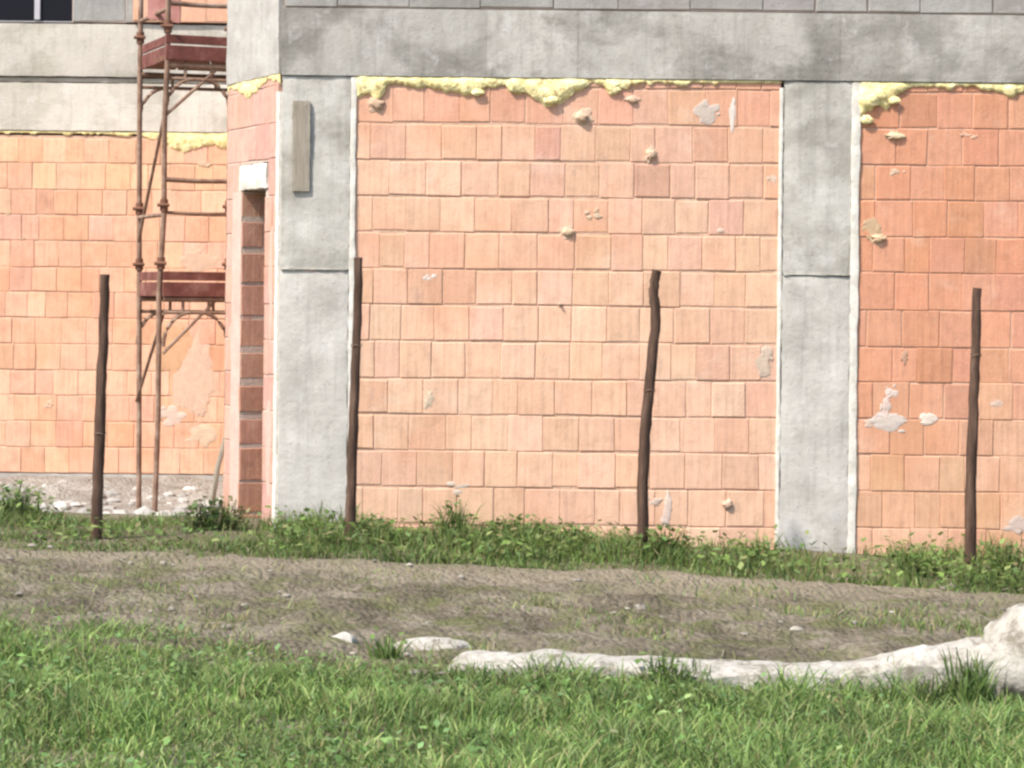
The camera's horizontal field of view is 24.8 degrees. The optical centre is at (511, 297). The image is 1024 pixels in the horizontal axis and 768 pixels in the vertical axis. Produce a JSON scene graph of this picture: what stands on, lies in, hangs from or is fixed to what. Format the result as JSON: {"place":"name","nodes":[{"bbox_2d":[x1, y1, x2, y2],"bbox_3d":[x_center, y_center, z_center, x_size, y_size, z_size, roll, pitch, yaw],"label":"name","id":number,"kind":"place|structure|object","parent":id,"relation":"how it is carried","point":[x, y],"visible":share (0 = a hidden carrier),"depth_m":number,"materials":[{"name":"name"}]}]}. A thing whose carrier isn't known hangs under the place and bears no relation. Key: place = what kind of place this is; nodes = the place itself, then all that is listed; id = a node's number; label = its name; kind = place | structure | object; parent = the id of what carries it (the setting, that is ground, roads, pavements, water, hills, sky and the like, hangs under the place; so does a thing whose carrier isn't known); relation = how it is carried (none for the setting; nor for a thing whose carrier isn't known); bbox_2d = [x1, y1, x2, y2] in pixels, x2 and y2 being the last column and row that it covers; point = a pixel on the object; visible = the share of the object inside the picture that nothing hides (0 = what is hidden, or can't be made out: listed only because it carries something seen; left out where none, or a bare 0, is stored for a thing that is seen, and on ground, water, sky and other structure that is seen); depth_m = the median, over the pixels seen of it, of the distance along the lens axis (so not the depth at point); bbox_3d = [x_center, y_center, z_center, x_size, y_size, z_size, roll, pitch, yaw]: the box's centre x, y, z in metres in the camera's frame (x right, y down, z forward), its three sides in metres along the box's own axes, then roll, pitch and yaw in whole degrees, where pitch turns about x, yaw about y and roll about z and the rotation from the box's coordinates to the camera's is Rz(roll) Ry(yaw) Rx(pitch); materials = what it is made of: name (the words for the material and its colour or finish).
{"place":"outdoors","nodes":[
{"label":"outdoors","id":0,"kind":"place"},
{"bbox_2d":[0,475,222,515],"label":"concrete apron","id":1,"kind":"object","parent":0,"point":[76,489],"visible":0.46,"depth_m":20.90,"materials":[{"name":"grey concrete"}]},
{"bbox_2d":[0,480,222,515],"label":"rubble","id":2,"kind":"object","parent":1,"relation":"on","point":[69,505],"visible":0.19,"depth_m":19.34,"materials":[{"name":"stone"}]},
{"bbox_2d":[0,548,1023,708],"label":"dirt lane","id":3,"kind":"structure","parent":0,"point":[844,641],"depth_m":12.16,"materials":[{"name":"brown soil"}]},
{"bbox_2d":[358,626,415,659],"bbox_3d":[-0.528,1.552,10.286,0.289,0.199,0.226,1,0,-20],"label":"weed","id":4,"kind":"object","parent":3,"relation":"on","point":[383,653],"visible":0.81,"depth_m":10.28,"materials":[{"name":"green plant"}]},
{"bbox_2d":[0,538,1022,688],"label":"pebbles","id":5,"kind":"object","parent":3,"relation":"on","point":[461,576],"visible":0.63,"depth_m":12.17,"materials":[{"name":"stone"}]},
{"bbox_2d":[628,649,699,689],"bbox_3d":[0.655,1.608,9.954,0.349,0.210,0.258,1,0,36],"label":"weed","id":6,"kind":"object","parent":3,"relation":"on","point":[672,665],"visible":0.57,"depth_m":9.95,"materials":[{"name":"green plant"}]},
{"bbox_2d":[448,637,1011,705],"bbox_3d":[0.943,1.609,10.168,2.503,0.311,0.454,1,0,3],"label":"rock","id":7,"kind":"object","parent":3,"relation":"on","point":[923,656],"visible":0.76,"depth_m":10.02,"materials":[{"name":"beige stone"}]},
{"bbox_2d":[0,500,1023,767],"bbox_3d":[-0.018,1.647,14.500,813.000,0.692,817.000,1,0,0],"label":"ground","id":8,"kind":"structure","parent":0,"point":[208,535],"depth_m":14.49,"materials":[{"name":"green plant"}]},
{"bbox_2d":[0,479,54,517],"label":"weed","id":9,"kind":"object","parent":8,"relation":"on","point":[17,501],"visible":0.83,"depth_m":15.76,"materials":[{"name":"green plant"}]},
{"bbox_2d":[90,274,109,539],"bbox_3d":[-2.638,0.765,14.900,0.113,1.828,0.084,1,0,0],"label":"fence post","id":10,"kind":"object","parent":8,"relation":"on","point":[99,445],"visible":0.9,"depth_m":14.87,"materials":[{"name":"brown wood"}]},
{"bbox_2d":[0,0,227,480],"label":"brick building","id":11,"kind":"structure","parent":8,"relation":"on","point":[68,148],"depth_m":22.60,"materials":[{"name":"brick"}]},
{"bbox_2d":[0,0,72,22],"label":"window","id":12,"kind":"structure","parent":11,"relation":"in","point":[9,9],"depth_m":22.64,"materials":[{"name":"black glass"}]},
{"bbox_2d":[133,0,228,511],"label":"scaffold tower","id":13,"kind":"structure","parent":8,"relation":"on","point":[167,57],"depth_m":17.72,"materials":[{"name":"brown metal"}]},
{"bbox_2d":[174,496,239,530],"bbox_3d":[-2.036,1.439,15.499,0.453,0.247,0.338,1,0,0],"label":"weed","id":14,"kind":"object","parent":8,"relation":"on","point":[209,518],"visible":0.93,"depth_m":15.46,"materials":[{"name":"green plant"}]},
{"bbox_2d":[209,437,224,506],"bbox_3d":[-2.146,1.255,17.073,0.178,0.646,0.043,1,0,22],"label":"stick","id":15,"kind":"object","parent":8,"relation":"on","point":[216,475],"visible":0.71,"depth_m":17.07,"materials":[{"name":"brown wood"}]},
{"bbox_2d":[211,495,249,528],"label":"weed","id":16,"kind":"object","parent":8,"relation":"on","point":[234,514],"visible":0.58,"depth_m":15.70,"materials":[{"name":"green plant"}]},
{"bbox_2d":[285,516,336,541],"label":"weed","id":17,"kind":"object","parent":8,"relation":"on","point":[303,518],"visible":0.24,"depth_m":15.20,"materials":[{"name":"green plant"}]},
{"bbox_2d":[331,632,357,642],"bbox_3d":[-0.784,1.593,10.705,0.154,0.124,0.148,1,0,0],"label":"stone","id":18,"kind":"object","parent":8,"relation":"on","point":[348,637],"visible":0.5,"depth_m":10.66,"materials":[{"name":"white stone"}]},
{"bbox_2d":[344,257,362,542],"bbox_3d":[-1.028,0.734,15.100,0.107,1.989,0.080,1,0,0],"label":"fence post","id":19,"kind":"object","parent":8,"relation":"on","point":[351,469],"visible":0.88,"depth_m":15.07,"materials":[{"name":"brown wood"}]},
{"bbox_2d":[340,517,401,543],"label":"weed","id":20,"kind":"object","parent":8,"relation":"on","point":[374,522],"visible":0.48,"depth_m":15.19,"materials":[{"name":"green plant"}]},
{"bbox_2d":[391,637,472,651],"bbox_3d":[-0.371,1.613,10.743,0.384,0.087,0.199,1,0,0],"label":"flat stone","id":21,"kind":"object","parent":8,"relation":"on","point":[443,643],"visible":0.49,"depth_m":10.69,"materials":[{"name":"white stone"}]},
{"bbox_2d":[429,496,482,542],"bbox_3d":[-0.373,1.482,15.424,0.374,0.355,0.415,1,0,32],"label":"weed","id":22,"kind":"object","parent":8,"relation":"on","point":[459,520],"visible":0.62,"depth_m":15.38,"materials":[{"name":"green plant"}]},
{"bbox_2d":[0,602,1023,767],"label":"grass","id":23,"kind":"structure","parent":8,"relation":"on","point":[992,732],"depth_m":8.84,"materials":[{"name":"green plant"}]},
{"bbox_2d":[476,513,561,546],"bbox_3d":[0.038,1.543,15.309,0.603,0.265,0.498,1,0,0],"label":"weed","id":24,"kind":"object","parent":8,"relation":"on","point":[527,516],"visible":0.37,"depth_m":15.28,"materials":[{"name":"green plant"}]},
{"bbox_2d":[546,521,599,546],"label":"weed","id":25,"kind":"object","parent":8,"relation":"on","point":[574,531],"visible":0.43,"depth_m":15.29,"materials":[{"name":"green plant"}]},
{"bbox_2d":[223,0,1023,558],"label":"brick building","id":26,"kind":"structure","parent":8,"relation":"on","point":[811,212],"depth_m":16.00,"materials":[{"name":"brick"}]},
{"bbox_2d":[292,101,310,190],"bbox_3d":[-1.445,-1.039,15.972,0.125,0.621,0.020,1,0,0],"label":"wooden board","id":27,"kind":"object","parent":26,"relation":"attached to","point":[301,147],"visible":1,"depth_m":15.96,"materials":[{"name":"grey wood"}]},
{"bbox_2d":[636,269,660,550],"bbox_3d":[0.883,0.825,15.100,0.151,2.021,0.081,1,0,0],"label":"fence post","id":28,"kind":"object","parent":8,"relation":"on","point":[645,432],"visible":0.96,"depth_m":15.07,"materials":[{"name":"brown wood"}]},
{"bbox_2d":[644,523,697,562],"bbox_3d":[1.008,1.581,14.999,0.405,0.272,0.378,1,0,0],"label":"weed","id":29,"kind":"object","parent":8,"relation":"on","point":[673,543],"visible":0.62,"depth_m":14.98,"materials":[{"name":"green plant"}]},
{"bbox_2d":[738,536,781,566],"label":"weed","id":30,"kind":"object","parent":8,"relation":"on","point":[767,543],"visible":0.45,"depth_m":14.98,"materials":[{"name":"green plant"}]},
{"bbox_2d":[878,543,957,577],"bbox_3d":[2.576,1.676,14.817,0.494,0.226,0.438,1,0,30],"label":"weed","id":31,"kind":"object","parent":8,"relation":"on","point":[913,555],"visible":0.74,"depth_m":14.76,"materials":[{"name":"green plant"}]},
{"bbox_2d":[908,672,957,709],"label":"weed","id":32,"kind":"object","parent":8,"relation":"on","point":[943,690],"visible":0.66,"depth_m":9.73,"materials":[{"name":"green plant"}]},
{"bbox_2d":[929,644,1007,712],"bbox_3d":[1.925,1.599,9.739,0.380,0.300,0.328,1,0,34],"label":"weed","id":33,"kind":"object","parent":8,"relation":"on","point":[971,683],"visible":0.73,"depth_m":9.72,"materials":[{"name":"green plant"}]},
{"bbox_2d":[964,288,981,569],"bbox_3d":[2.968,0.922,15.000,0.106,1.972,0.082,1,0,0],"label":"fence post","id":34,"kind":"object","parent":8,"relation":"on","point":[970,480],"visible":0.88,"depth_m":14.97,"materials":[{"name":"brown wood"}]},
{"bbox_2d":[979,538,1023,580],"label":"weed","id":35,"kind":"object","parent":8,"relation":"on","point":[997,560],"visible":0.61,"depth_m":14.78,"materials":[{"name":"green plant"}]},
{"bbox_2d":[983,603,1023,700],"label":"boulder","id":36,"kind":"object","parent":8,"relation":"on","point":[1004,634],"visible":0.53,"depth_m":9.89,"materials":[{"name":"white stone"}]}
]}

